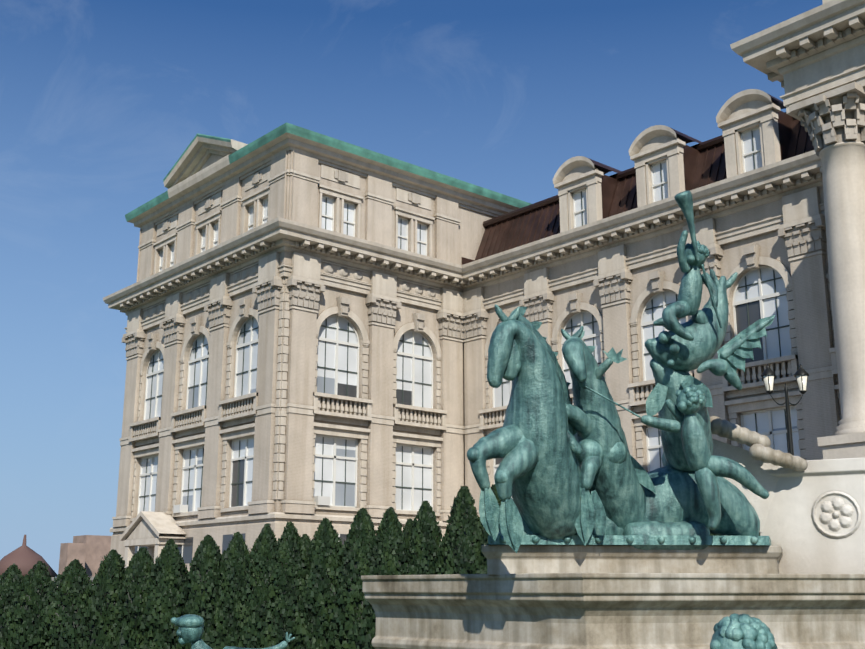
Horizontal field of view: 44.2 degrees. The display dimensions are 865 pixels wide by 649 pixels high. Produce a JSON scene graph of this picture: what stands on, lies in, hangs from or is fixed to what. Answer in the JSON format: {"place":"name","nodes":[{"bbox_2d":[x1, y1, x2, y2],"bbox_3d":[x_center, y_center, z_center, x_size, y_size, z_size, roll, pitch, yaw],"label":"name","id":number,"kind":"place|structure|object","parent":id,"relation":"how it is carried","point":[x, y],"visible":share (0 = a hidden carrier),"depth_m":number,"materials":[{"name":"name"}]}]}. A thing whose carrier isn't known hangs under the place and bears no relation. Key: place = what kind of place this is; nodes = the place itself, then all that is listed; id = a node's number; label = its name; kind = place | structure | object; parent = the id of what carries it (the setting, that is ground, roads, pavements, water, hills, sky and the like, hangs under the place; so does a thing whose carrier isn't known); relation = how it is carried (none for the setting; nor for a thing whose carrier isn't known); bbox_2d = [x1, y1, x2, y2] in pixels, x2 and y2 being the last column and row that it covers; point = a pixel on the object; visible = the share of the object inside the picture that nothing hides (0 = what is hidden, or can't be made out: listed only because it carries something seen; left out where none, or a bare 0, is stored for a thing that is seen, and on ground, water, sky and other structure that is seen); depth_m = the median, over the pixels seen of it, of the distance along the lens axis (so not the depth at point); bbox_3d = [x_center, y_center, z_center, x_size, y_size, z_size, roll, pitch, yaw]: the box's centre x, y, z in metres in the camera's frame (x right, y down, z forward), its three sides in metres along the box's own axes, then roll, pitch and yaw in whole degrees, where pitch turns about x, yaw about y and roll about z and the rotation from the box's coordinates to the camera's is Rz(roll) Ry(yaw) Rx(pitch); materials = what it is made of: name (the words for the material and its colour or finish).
{"place":"outdoors","nodes":[
{"label":"outdoors","id":0,"kind":"place"},
{"bbox_2d":[0,0,822,574],"label":"sky","id":1,"kind":"structure","parent":0,"point":[100,100],"materials":[{"name":"blue"}]},
{"bbox_2d":[110,150,840,570],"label":"library walls","id":2,"kind":"structure","parent":0,"point":[464,374],"depth_m":62.26,"materials":[{"name":"beige stone"}]},
{"bbox_2d":[120,511,185,567],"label":"entrance portico","id":3,"kind":"structure","parent":2,"relation":"attached to","point":[157,530],"depth_m":64.06,"materials":[{"name":"beige stone"}]},
{"bbox_2d":[125,122,530,221],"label":"roof cornice","id":4,"kind":"structure","parent":2,"relation":"attached to","point":[337,144],"depth_m":66.54,"materials":[{"name":"green metal"}]},
{"bbox_2d":[137,127,797,556],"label":"window frames","id":5,"kind":"structure","parent":2,"relation":"in","point":[761,297],"depth_m":62.36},
{"bbox_2d":[173,496,329,512],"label":"air conditioners","id":6,"kind":"object","parent":5,"relation":"in","point":[318,500],"visible":0.4,"depth_m":58.99,"materials":[{"name":"white metal"}]},
{"bbox_2d":[139,130,789,510],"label":"library window bars","id":7,"kind":"object","parent":5,"relation":"attached to","point":[402,380],"visible":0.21,"depth_m":62.36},
{"bbox_2d":[135,128,799,562],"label":"window panes","id":8,"kind":"object","parent":5,"relation":"in","point":[323,466],"depth_m":61.71,"materials":[{"name":"glass"}]},
{"bbox_2d":[121,170,826,357],"bbox_3d":[-0.706,-5.204,61.921,14.360,9.200,46.690,12,-18,-40],"label":"library carved ornament","id":9,"kind":"object","parent":2,"relation":"attached to","point":[805,238],"visible":0.94,"depth_m":62.73,"materials":[{"name":"beige stone"}]},
{"bbox_2d":[103,0,864,531],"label":"stone trim","id":10,"kind":"structure","parent":2,"relation":"attached to","point":[813,52],"depth_m":61.33,"materials":[{"name":"beige stone"}]},
{"bbox_2d":[462,92,813,264],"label":"mansard roof","id":11,"kind":"structure","parent":2,"relation":"on","point":[707,166],"depth_m":62.50,"materials":[{"name":"brown tile"}]},
{"bbox_2d":[483,112,793,227],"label":"roof ridge","id":12,"kind":"structure","parent":2,"relation":"on","point":[702,146],"depth_m":67.64,"materials":[{"name":"brown metal"}]},
{"bbox_2d":[713,439,864,573],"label":"stone pedestal wall","id":13,"kind":"structure","parent":0,"point":[812,518],"depth_m":13.63,"materials":[{"name":"beige stone"}]},
{"bbox_2d":[710,416,807,470],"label":"fountain scroll rolls","id":14,"kind":"object","parent":13,"relation":"on","point":[760,448],"visible":1,"depth_m":13.72,"materials":[{"name":"stone"}]},
{"bbox_2d":[817,141,864,458],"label":"column","id":15,"kind":"structure","parent":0,"point":[843,169],"depth_m":37.19,"materials":[{"name":"beige stone"}]},
{"bbox_2d":[789,82,864,156],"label":"column capital","id":16,"kind":"object","parent":15,"relation":"on","point":[833,116],"visible":0.92,"depth_m":38.37,"materials":[{"name":"beige stone"}]},
{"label":"terrace","id":17,"kind":"structure","parent":0,"visible":0},
{"bbox_2d":[761,364,808,454],"bbox_3d":[11.107,5.586,32.596,1.257,8.971,1.171,12,-18,-40],"label":"street lamp","id":18,"kind":"object","parent":17,"relation":"on","point":[768,371],"visible":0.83,"depth_m":33.37,"materials":[{"name":"black metal"}]},
{"bbox_2d":[763,375,806,390],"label":"lamp post lanterns","id":19,"kind":"object","parent":18,"relation":"attached to","point":[771,379],"visible":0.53,"depth_m":33.41,"materials":[{"name":"white glass"}]},
{"label":"ground","id":20,"kind":"structure","parent":0,"visible":0},
{"bbox_2d":[0,535,56,576],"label":"distant roofs","id":21,"kind":"structure","parent":20,"relation":"on","point":[24,558],"depth_m":295.32,"materials":[{"name":"brown"}]},
{"bbox_2d":[58,535,110,576],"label":"distant buildings","id":22,"kind":"structure","parent":20,"relation":"on","point":[88,551],"depth_m":411.43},
{"bbox_2d":[171,614,294,648],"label":"statue","id":23,"kind":"object","parent":20,"relation":"on","point":[190,629],"visible":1,"depth_m":10.51,"materials":[{"name":"teal metal"}]},
{"bbox_2d":[0,484,759,648],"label":"arborvitae hedge","id":24,"kind":"object","parent":20,"relation":"on","point":[309,594],"depth_m":29.23,"materials":[{"name":"green plant"}]},
{"bbox_2d":[361,545,864,648],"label":"statue pedestal","id":25,"kind":"object","parent":20,"relation":"on","point":[577,597],"visible":0.94,"depth_m":12.56,"materials":[{"name":"beige stone"}]},
{"bbox_2d":[467,191,774,552],"bbox_3d":[2.444,0.711,13.305,4.220,4.262,2.467,1,-14,-2],"label":"bronze fountain group","id":26,"kind":"object","parent":25,"relation":"on","point":[568,472],"visible":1,"depth_m":12.56},
{"bbox_2d":[710,613,777,648],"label":"fountain mermaid","id":27,"kind":"object","parent":20,"relation":"on","point":[738,631],"visible":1,"depth_m":5.96,"materials":[{"name":"teal metal"}]}
]}

